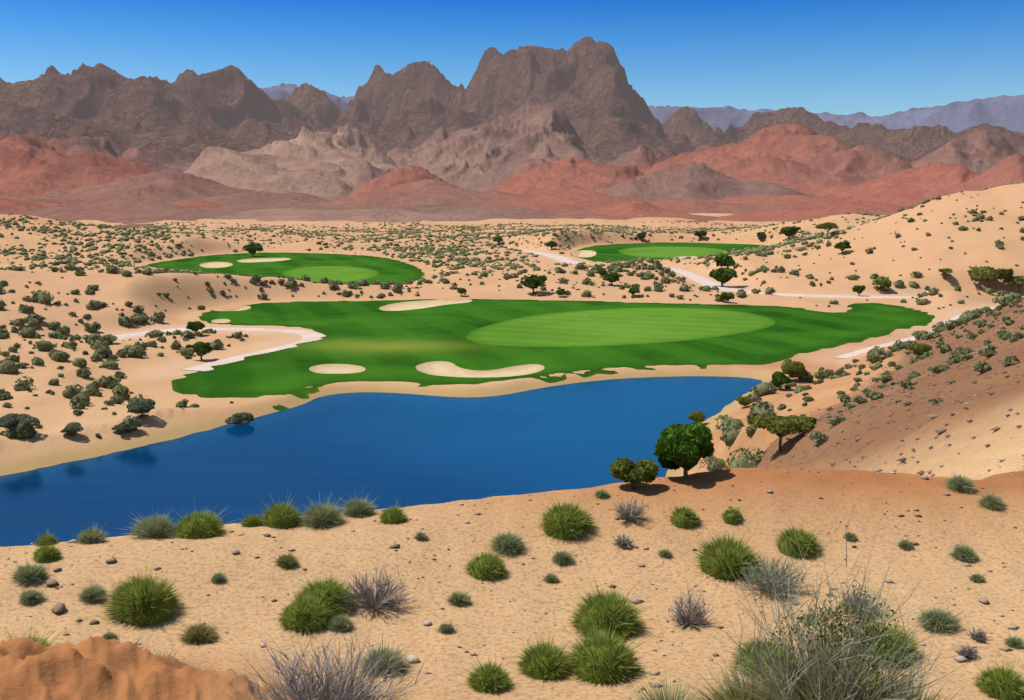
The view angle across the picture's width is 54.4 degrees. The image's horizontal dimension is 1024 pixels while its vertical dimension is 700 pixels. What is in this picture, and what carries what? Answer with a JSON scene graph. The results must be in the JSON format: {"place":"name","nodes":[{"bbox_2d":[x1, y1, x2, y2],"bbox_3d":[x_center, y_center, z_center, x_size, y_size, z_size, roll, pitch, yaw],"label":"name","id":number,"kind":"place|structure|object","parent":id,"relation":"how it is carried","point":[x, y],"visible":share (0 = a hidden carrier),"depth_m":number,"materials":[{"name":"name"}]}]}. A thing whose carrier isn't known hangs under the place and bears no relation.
{"place":"outdoors","nodes":[
{"label":"outdoors","id":0,"kind":"place"},
{"bbox_2d":[113,327,324,370],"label":"cart path","id":1,"kind":"structure","parent":0,"point":[308,336],"depth_m":180.33,"materials":[{"name":"concrete"}]},
{"bbox_2d":[0,376,761,546],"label":"lake","id":2,"kind":"structure","parent":0,"point":[403,449],"depth_m":100.32,"materials":[{"name":"liquid"}]},
{"bbox_2d":[0,183,1023,699],"bbox_3d":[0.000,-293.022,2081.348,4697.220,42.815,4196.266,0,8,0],"label":"ground","id":3,"kind":"structure","parent":0,"point":[82,661],"depth_m":12.07,"materials":[{"name":"sand"}]},
{"bbox_2d":[0,413,39,429],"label":"desert bush","id":4,"kind":"object","parent":3,"relation":"on","point":[8,420],"visible":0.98,"depth_m":101.01,"materials":[{"name":"plant"}]},
{"bbox_2d":[7,554,48,585],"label":"shrub","id":5,"kind":"object","parent":3,"relation":"on","point":[28,574],"visible":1,"depth_m":9.75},
{"bbox_2d":[13,588,45,604],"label":"shrub","id":6,"kind":"object","parent":3,"relation":"on","point":[31,596],"visible":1,"depth_m":9.41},
{"bbox_2d":[0,619,63,646],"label":"grass tuft","id":7,"kind":"object","parent":3,"relation":"on","point":[43,642],"visible":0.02,"depth_m":8.30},
{"bbox_2d":[35,530,58,545],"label":"shrub","id":8,"kind":"object","parent":3,"relation":"on","point":[46,537],"visible":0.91,"depth_m":10.94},
{"bbox_2d":[31,537,65,562],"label":"shrub","id":9,"kind":"object","parent":3,"relation":"on","point":[46,553],"visible":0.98,"depth_m":10.24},
{"bbox_2d":[51,603,65,612],"bbox_3d":[-4.231,2.398,9.268,0.124,0.053,0.152,-1,8,-7],"label":"rock","id":10,"kind":"object","parent":3,"relation":"on","point":[58,607],"visible":1,"depth_m":9.24,"materials":[{"name":"stone"}]},
{"bbox_2d":[61,422,82,435],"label":"desert bush","id":11,"kind":"object","parent":3,"relation":"on","point":[72,428],"visible":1,"depth_m":102.78,"materials":[{"name":"plant"}]},
{"bbox_2d":[71,523,107,544],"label":"shrub","id":12,"kind":"object","parent":3,"relation":"on","point":[91,536],"visible":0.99,"depth_m":10.98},
{"bbox_2d":[75,577,108,603],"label":"shrub","id":13,"kind":"object","parent":3,"relation":"on","point":[92,594],"visible":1,"depth_m":9.50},
{"bbox_2d":[101,630,117,638],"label":"grass tuft","id":14,"kind":"object","parent":3,"relation":"on","point":[109,635],"visible":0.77,"depth_m":8.81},
{"bbox_2d":[112,422,131,432],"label":"desert bush","id":15,"kind":"object","parent":3,"relation":"on","point":[120,427],"visible":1,"depth_m":106.14,"materials":[{"name":"plant"}]},
{"bbox_2d":[83,553,184,626],"bbox_3d":[-3.538,2.245,9.383,0.953,0.565,1.199,-2,9,-17],"label":"shrub","id":16,"kind":"object","parent":3,"relation":"on","point":[139,601],"visible":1,"depth_m":9.26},
{"bbox_2d":[126,398,155,417],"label":"desert bush","id":17,"kind":"object","parent":3,"relation":"on","point":[144,405],"visible":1,"depth_m":110.10,"materials":[{"name":"plant"}]},
{"bbox_2d":[125,506,178,539],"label":"grass tuft","id":18,"kind":"object","parent":3,"relation":"on","point":[155,527],"visible":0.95,"depth_m":11.16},
{"bbox_2d":[186,321,204,332],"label":"tree","id":19,"kind":"object","parent":3,"relation":"on","point":[195,326],"visible":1,"depth_m":176.83,"materials":[{"name":"green plant"}]},
{"bbox_2d":[172,619,222,645],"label":"shrub","id":20,"kind":"object","parent":3,"relation":"on","point":[200,634],"visible":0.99,"depth_m":8.89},
{"bbox_2d":[186,341,212,359],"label":"tree","id":21,"kind":"object","parent":3,"relation":"on","point":[200,349],"visible":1,"depth_m":153.61,"materials":[{"name":"green plant"}]},
{"bbox_2d":[159,501,240,538],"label":"grass tuft","id":22,"kind":"object","parent":3,"relation":"on","point":[200,525],"visible":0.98,"depth_m":11.17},
{"bbox_2d":[210,570,229,583],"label":"shrub","id":23,"kind":"object","parent":3,"relation":"on","point":[219,577],"visible":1,"depth_m":10.07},
{"bbox_2d":[225,412,253,424],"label":"desert bush","id":24,"kind":"object","parent":3,"relation":"on","point":[242,418],"visible":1,"depth_m":114.66,"materials":[{"name":"plant"}]},
{"bbox_2d":[239,513,262,527],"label":"grass tuft","id":25,"kind":"object","parent":3,"relation":"on","point":[251,520],"visible":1,"depth_m":11.65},
{"bbox_2d":[255,491,303,527],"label":"grass tuft","id":26,"kind":"object","parent":3,"relation":"on","point":[278,515],"visible":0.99,"depth_m":11.67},
{"bbox_2d":[147,252,423,284],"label":"golf fairway","id":27,"kind":"structure","parent":3,"relation":"on","point":[396,271],"depth_m":394.71,"materials":[{"name":"plant"}]},
{"bbox_2d":[200,262,232,267],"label":"sand bunker","id":28,"kind":"object","parent":27,"relation":"on","point":[215,264],"visible":0.88,"depth_m":401.76},
{"bbox_2d":[242,242,263,255],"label":"tree","id":29,"kind":"object","parent":27,"relation":"on","point":[252,248],"visible":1,"depth_m":454.89,"materials":[{"name":"green plant"}]},
{"bbox_2d":[237,258,289,261],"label":"sand bunker","id":30,"kind":"object","parent":27,"relation":"on","point":[262,260],"visible":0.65,"depth_m":436.55},
{"bbox_2d":[282,266,378,282],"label":"putting green","id":31,"kind":"object","parent":27,"relation":"on","point":[335,273],"visible":0.9,"depth_m":343.83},
{"bbox_2d":[271,552,300,568],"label":"shrub","id":32,"kind":"object","parent":3,"relation":"on","point":[287,561],"visible":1,"depth_m":10.50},
{"bbox_2d":[276,580,336,635],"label":"grass tuft","id":33,"kind":"object","parent":3,"relation":"on","point":[311,613],"visible":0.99,"depth_m":9.25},
{"bbox_2d":[274,566,363,617],"bbox_3d":[-1.881,2.335,9.697,0.880,0.513,0.862,7,11,40],"label":"shrub","id":34,"kind":"object","parent":3,"relation":"on","point":[338,603],"visible":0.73,"depth_m":9.64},
{"bbox_2d":[216,614,429,699],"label":"dry shrub","id":35,"kind":"object","parent":3,"relation":"on","point":[305,685],"visible":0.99,"depth_m":7.47,"materials":[{"name":"plant"}]},
{"bbox_2d":[296,488,351,530],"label":"grass tuft","id":36,"kind":"object","parent":3,"relation":"on","point":[320,516],"visible":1,"depth_m":11.71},
{"bbox_2d":[323,611,356,631],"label":"shrub","id":37,"kind":"object","parent":3,"relation":"on","point":[337,623],"visible":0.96,"depth_m":9.27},
{"bbox_2d":[333,490,376,517],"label":"shrub","id":38,"kind":"object","parent":3,"relation":"on","point":[360,508],"visible":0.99,"depth_m":12.18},
{"bbox_2d":[336,555,416,614],"bbox_3d":[-1.366,2.302,9.788,0.941,0.482,0.970,1,8,10],"label":"dry shrub","id":39,"kind":"object","parent":3,"relation":"on","point":[369,601],"visible":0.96,"depth_m":9.78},
{"bbox_2d":[346,637,421,677],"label":"grass tuft","id":40,"kind":"object","parent":3,"relation":"on","point":[389,654],"visible":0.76,"depth_m":8.37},
{"bbox_2d":[377,500,416,525],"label":"shrub","id":41,"kind":"object","parent":3,"relation":"on","point":[392,515],"visible":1,"depth_m":11.81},
{"bbox_2d":[411,528,429,541],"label":"shrub","id":42,"kind":"object","parent":3,"relation":"on","point":[421,536],"visible":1,"depth_m":11.34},
{"bbox_2d":[437,621,456,633],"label":"shrub","id":43,"kind":"object","parent":3,"relation":"on","point":[447,628],"visible":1,"depth_m":9.28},
{"bbox_2d":[445,586,472,606],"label":"shrub","id":44,"kind":"object","parent":3,"relation":"on","point":[458,599],"visible":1,"depth_m":10.01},
{"bbox_2d":[465,544,508,582],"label":"shrub","id":45,"kind":"object","parent":3,"relation":"on","point":[487,567],"visible":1,"depth_m":10.66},
{"bbox_2d":[462,655,518,695],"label":"grass tuft","id":46,"kind":"object","parent":3,"relation":"on","point":[491,678],"visible":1,"depth_m":8.10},
{"bbox_2d":[485,527,529,555],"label":"shrub","id":47,"kind":"object","parent":3,"relation":"on","point":[512,544],"visible":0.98,"depth_m":11.23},
{"bbox_2d":[0,181,1023,471],"bbox_3d":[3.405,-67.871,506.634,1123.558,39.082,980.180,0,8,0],"label":"desert scrub","id":48,"kind":"object","parent":3,"relation":"on","point":[730,427],"visible":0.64,"depth_m":249.23,"materials":[{"name":"green plant"}]},
{"bbox_2d":[4,297,1023,698],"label":"pebbles","id":49,"kind":"object","parent":3,"relation":"on","point":[958,659],"visible":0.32,"depth_m":12.88,"materials":[{"name":"stone"}]},
{"bbox_2d":[520,274,546,293],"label":"tree","id":50,"kind":"object","parent":3,"relation":"on","point":[532,282],"visible":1,"depth_m":260.78,"materials":[{"name":"green plant"}]},
{"bbox_2d":[509,625,587,681],"bbox_3d":[0.282,2.563,8.484,0.748,0.456,0.719,-7,11,-39],"label":"shrub","id":51,"kind":"object","parent":3,"relation":"on","point":[541,661],"visible":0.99,"depth_m":8.41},
{"bbox_2d":[543,568,559,583],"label":"shrub","id":52,"kind":"object","parent":3,"relation":"on","point":[550,578],"visible":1,"depth_m":10.62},
{"bbox_2d":[171,299,934,398],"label":"golf fairway","id":53,"kind":"structure","parent":3,"relation":"on","point":[377,343],"depth_m":172.12,"materials":[{"name":"plant"}]},
{"bbox_2d":[211,319,230,322],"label":"sand bunker","id":54,"kind":"object","parent":53,"relation":"on","point":[220,321],"visible":0.98,"depth_m":209.28},
{"bbox_2d":[309,364,365,373],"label":"sand bunker","id":55,"kind":"object","parent":53,"relation":"on","point":[334,368],"visible":0.98,"depth_m":150.84},
{"bbox_2d":[379,299,471,310],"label":"sand bunker","id":56,"kind":"object","parent":53,"relation":"on","point":[409,305],"visible":0.9,"depth_m":243.89},
{"bbox_2d":[416,361,543,376],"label":"sand bunker","id":57,"kind":"object","parent":53,"relation":"on","point":[443,368],"visible":0.94,"depth_m":148.90},
{"bbox_2d":[466,307,775,346],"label":"putting green","id":58,"kind":"object","parent":53,"relation":"on","point":[623,326],"visible":1,"depth_m":197.75,"materials":[{"name":"plant"}]},
{"bbox_2d":[549,547,575,565],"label":"shrub","id":59,"kind":"object","parent":3,"relation":"on","point":[563,558],"visible":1,"depth_m":11.00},
{"bbox_2d":[531,490,600,541],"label":"grass tuft","id":60,"kind":"object","parent":3,"relation":"on","point":[568,521],"visible":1,"depth_m":11.57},
{"bbox_2d":[593,488,609,499],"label":"shrub","id":61,"kind":"object","parent":3,"relation":"on","point":[602,494],"visible":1,"depth_m":12.49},
{"bbox_2d":[557,618,657,686],"bbox_3d":[0.822,2.508,8.489,0.997,0.600,0.964,8,11,43],"label":"shrub","id":62,"kind":"object","parent":3,"relation":"on","point":[611,659],"visible":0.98,"depth_m":8.37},
{"bbox_2d":[552,576,662,640],"bbox_3d":[0.889,2.413,9.480,1.176,0.606,1.114,6,10,38],"label":"shrub","id":63,"kind":"object","parent":3,"relation":"on","point":[603,610],"visible":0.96,"depth_m":9.35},
{"bbox_2d":[602,272,619,284],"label":"tree","id":64,"kind":"object","parent":3,"relation":"on","point":[612,277],"visible":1,"depth_m":275.59,"materials":[{"name":"green plant"}]},
{"bbox_2d":[612,532,634,547],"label":"dry shrub","id":65,"kind":"object","parent":3,"relation":"on","point":[625,541],"visible":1,"depth_m":11.31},
{"bbox_2d":[609,496,651,523],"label":"dry shrub","id":66,"kind":"object","parent":3,"relation":"on","point":[635,512],"visible":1,"depth_m":11.82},
{"bbox_2d":[609,457,659,488],"bbox_3d":[1.547,1.569,12.707,0.644,0.407,0.482,7,11,41],"label":"tree","id":67,"kind":"object","parent":3,"relation":"on","point":[626,469],"visible":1,"depth_m":12.58,"materials":[{"name":"green plant"}]},
{"bbox_2d":[657,549,673,557],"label":"grass tuft","id":68,"kind":"object","parent":3,"relation":"on","point":[663,553],"visible":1,"depth_m":11.07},
{"bbox_2d":[571,242,767,261],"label":"golf fairway","id":69,"kind":"structure","parent":3,"relation":"on","point":[605,253],"depth_m":549.22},
{"bbox_2d":[572,250,596,256],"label":"sand bunker","id":70,"kind":"object","parent":69,"relation":"on","point":[586,253],"visible":0.86,"depth_m":491.08},
{"bbox_2d":[618,246,725,257],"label":"putting green","id":71,"kind":"object","parent":69,"relation":"on","point":[663,251],"visible":0.99,"depth_m":494.15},
{"bbox_2d":[619,667,719,699],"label":"dry grass clump","id":72,"kind":"object","parent":3,"relation":"on","point":[669,696],"visible":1,"depth_m":7.43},
{"bbox_2d":[653,421,713,478],"bbox_3d":[2.225,1.323,12.912,0.768,0.882,0.898,7,11,39],"label":"tree","id":73,"kind":"object","parent":3,"relation":"on","point":[687,447],"visible":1,"depth_m":12.70,"materials":[{"name":"green plant"}]},
{"bbox_2d":[663,498,704,529],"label":"shrub","id":74,"kind":"object","parent":3,"relation":"on","point":[687,517],"visible":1,"depth_m":11.68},
{"bbox_2d":[665,581,715,627],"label":"dry shrub","id":75,"kind":"object","parent":3,"relation":"on","point":[688,618],"visible":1,"depth_m":9.54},
{"bbox_2d":[687,410,705,422],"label":"tree","id":76,"kind":"object","parent":3,"relation":"on","point":[697,416],"visible":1,"depth_m":114.12,"materials":[{"name":"green plant"}]},
{"bbox_2d":[694,230,706,239],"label":"tree","id":77,"kind":"object","parent":3,"relation":"on","point":[700,234],"visible":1,"depth_m":624.80,"materials":[{"name":"green plant"}]},
{"bbox_2d":[709,253,737,286],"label":"tree","id":78,"kind":"object","parent":3,"relation":"on","point":[723,275],"visible":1,"depth_m":285.91,"materials":[{"name":"green plant"}]},
{"bbox_2d":[683,517,770,583],"bbox_3d":[2.326,2.136,10.808,0.984,0.609,1.205,-1,8,-9],"label":"shrub","id":79,"kind":"object","parent":3,"relation":"on","point":[712,562],"visible":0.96,"depth_m":10.64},
{"bbox_2d":[719,292,734,302],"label":"tree","id":80,"kind":"object","parent":3,"relation":"on","point":[725,296],"visible":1,"depth_m":244.57,"materials":[{"name":"green plant"}]},
{"bbox_2d":[717,504,748,523],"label":"shrub","id":81,"kind":"object","parent":3,"relation":"on","point":[734,514],"visible":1,"depth_m":11.68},
{"bbox_2d":[736,396,751,407],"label":"desert bush","id":82,"kind":"object","parent":3,"relation":"on","point":[743,401],"visible":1,"depth_m":119.08,"materials":[{"name":"green plant"}]},
{"bbox_2d":[725,620,790,678],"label":"shrub","id":83,"kind":"object","parent":3,"relation":"on","point":[744,651],"visible":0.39,"depth_m":8.42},
{"bbox_2d":[732,547,812,598],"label":"dry shrub","id":84,"kind":"object","parent":3,"relation":"on","point":[764,572],"visible":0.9,"depth_m":10.20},
{"bbox_2d":[772,371,791,389],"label":"tree","id":85,"kind":"object","parent":3,"relation":"on","point":[779,378],"visible":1,"depth_m":128.90,"materials":[{"name":"green plant"}]},
{"bbox_2d":[748,415,816,452],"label":"tree","id":86,"kind":"object","parent":3,"relation":"on","point":[780,427],"visible":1,"depth_m":43.51,"materials":[{"name":"green plant"}]},
{"bbox_2d":[780,226,800,238],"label":"tree","id":87,"kind":"object","parent":3,"relation":"on","point":[788,231],"visible":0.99,"depth_m":501.43,"materials":[{"name":"green plant"}]},
{"bbox_2d":[782,361,806,380],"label":"tree","id":88,"kind":"object","parent":3,"relation":"on","point":[793,369],"visible":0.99,"depth_m":134.66,"materials":[{"name":"green plant"}]},
{"bbox_2d":[765,520,827,557],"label":"grass tuft","id":89,"kind":"object","parent":3,"relation":"on","point":[804,539],"visible":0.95,"depth_m":11.03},
{"bbox_2d":[815,222,838,236],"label":"tree","id":90,"kind":"object","parent":3,"relation":"on","point":[829,225],"visible":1,"depth_m":345.99,"materials":[{"name":"green plant"}]},
{"bbox_2d":[683,496,980,699],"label":"sagebrush","id":91,"kind":"object","parent":3,"relation":"on","point":[826,671],"visible":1,"depth_m":7.02,"materials":[{"name":"green plant"}]},
{"bbox_2d":[834,241,851,252],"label":"tree","id":92,"kind":"object","parent":3,"relation":"on","point":[842,246],"visible":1,"depth_m":309.25,"materials":[{"name":"green plant"}]},
{"bbox_2d":[841,532,859,540],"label":"grass tuft","id":93,"kind":"object","parent":3,"relation":"on","point":[851,536],"visible":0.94,"depth_m":11.25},
{"bbox_2d":[852,285,865,295],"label":"tree","id":94,"kind":"object","parent":3,"relation":"on","point":[858,289],"visible":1,"depth_m":258.67,"materials":[{"name":"green plant"}]},
{"bbox_2d":[832,578,891,615],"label":"dry shrub","id":95,"kind":"object","parent":3,"relation":"on","point":[862,602],"visible":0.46,"depth_m":9.57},
{"bbox_2d":[872,276,891,290],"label":"tree","id":96,"kind":"object","parent":3,"relation":"on","point":[882,282],"visible":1,"depth_m":264.04,"materials":[{"name":"green plant"}]},
{"bbox_2d":[847,603,931,668],"bbox_3d":[3.268,2.492,8.565,0.898,0.518,0.846,7,11,40],"label":"shrub","id":97,"kind":"object","parent":3,"relation":"on","point":[899,645],"visible":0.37,"depth_m":8.55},
{"bbox_2d":[893,537,915,549],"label":"shrub","id":98,"kind":"object","parent":3,"relation":"on","point":[905,544],"visible":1,"depth_m":11.02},
{"bbox_2d":[908,343,932,356],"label":"tree","id":99,"kind":"object","parent":3,"relation":"on","point":[918,349],"visible":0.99,"depth_m":114.40,"materials":[{"name":"green plant"}]},
{"bbox_2d":[914,597,966,634],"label":"grass tuft","id":100,"kind":"object","parent":3,"relation":"on","point":[944,619],"visible":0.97,"depth_m":9.14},
{"bbox_2d":[938,268,952,278],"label":"tree","id":101,"kind":"object","parent":3,"relation":"on","point":[945,270],"visible":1,"depth_m":266.43,"materials":[{"name":"green plant"}]},
{"bbox_2d":[943,469,977,493],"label":"shrub","id":102,"kind":"object","parent":3,"relation":"on","point":[960,484],"visible":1,"depth_m":12.22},
{"bbox_2d":[941,540,983,561],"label":"shrub","id":103,"kind":"object","parent":3,"relation":"on","point":[963,553],"visible":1,"depth_m":10.76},
{"bbox_2d":[951,643,982,659],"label":"dry shrub","id":104,"kind":"object","parent":3,"relation":"on","point":[969,652],"visible":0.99,"depth_m":8.58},
{"bbox_2d":[968,574,986,582],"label":"grass tuft","id":105,"kind":"object","parent":3,"relation":"on","point":[977,578],"visible":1,"depth_m":10.24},
{"bbox_2d":[967,627,989,643],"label":"dry shrub","id":106,"kind":"object","parent":3,"relation":"on","point":[980,636],"visible":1,"depth_m":8.89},
{"bbox_2d":[971,488,1006,509],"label":"shrub","id":107,"kind":"object","parent":3,"relation":"on","point":[992,502],"visible":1,"depth_m":11.73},
{"bbox_2d":[966,266,1013,287],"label":"tree","id":108,"kind":"object","parent":3,"relation":"on","point":[986,273],"visible":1,"depth_m":260.17,"materials":[{"name":"green plant"}]},
{"bbox_2d":[970,650,1023,699],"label":"grass tuft","id":109,"kind":"object","parent":3,"relation":"on","point":[999,683],"visible":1,"depth_m":7.93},
{"bbox_2d":[1002,632,1023,649],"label":"shrub","id":110,"kind":"object","parent":3,"relation":"on","point":[1014,642],"visible":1,"depth_m":8.74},
{"bbox_2d":[1003,275,1023,292],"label":"tree","id":111,"kind":"object","parent":3,"relation":"on","point":[1018,280],"visible":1,"depth_m":260.07,"materials":[{"name":"green plant"}]},
{"bbox_2d":[0,103,1023,226],"bbox_3d":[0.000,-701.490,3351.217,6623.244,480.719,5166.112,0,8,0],"label":"hills","id":112,"kind":"structure","parent":0,"point":[535,161],"depth_m":2698.34,"materials":[{"name":"stone"}]},
{"bbox_2d":[0,37,1023,162],"bbox_3d":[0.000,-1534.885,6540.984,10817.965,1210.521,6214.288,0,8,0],"label":"mountains","id":113,"kind":"structure","parent":0,"point":[589,93],"depth_m":6004.45,"materials":[{"name":"stone"}]},
{"bbox_2d":[0,0,1023,116],"label":"sky","id":114,"kind":"structure","parent":0,"point":[879,58],"materials":[{"name":"blue"}]},
{"bbox_2d":[258,83,1023,132],"bbox_3d":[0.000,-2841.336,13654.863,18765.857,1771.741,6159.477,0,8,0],"label":"mountains","id":115,"kind":"structure","parent":0,"point":[1006,112],"depth_m":13382.85,"materials":[{"name":"stone"}]},
{"bbox_2d":[514,248,917,297],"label":"cart path","id":116,"kind":"structure","parent":0,"point":[702,280],"depth_m":295.73,"materials":[{"name":"concrete"}]},
{"bbox_2d":[834,307,994,357],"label":"cart path","id":117,"kind":"structure","parent":0,"point":[862,351],"depth_m":165.57,"materials":[{"name":"concrete"}]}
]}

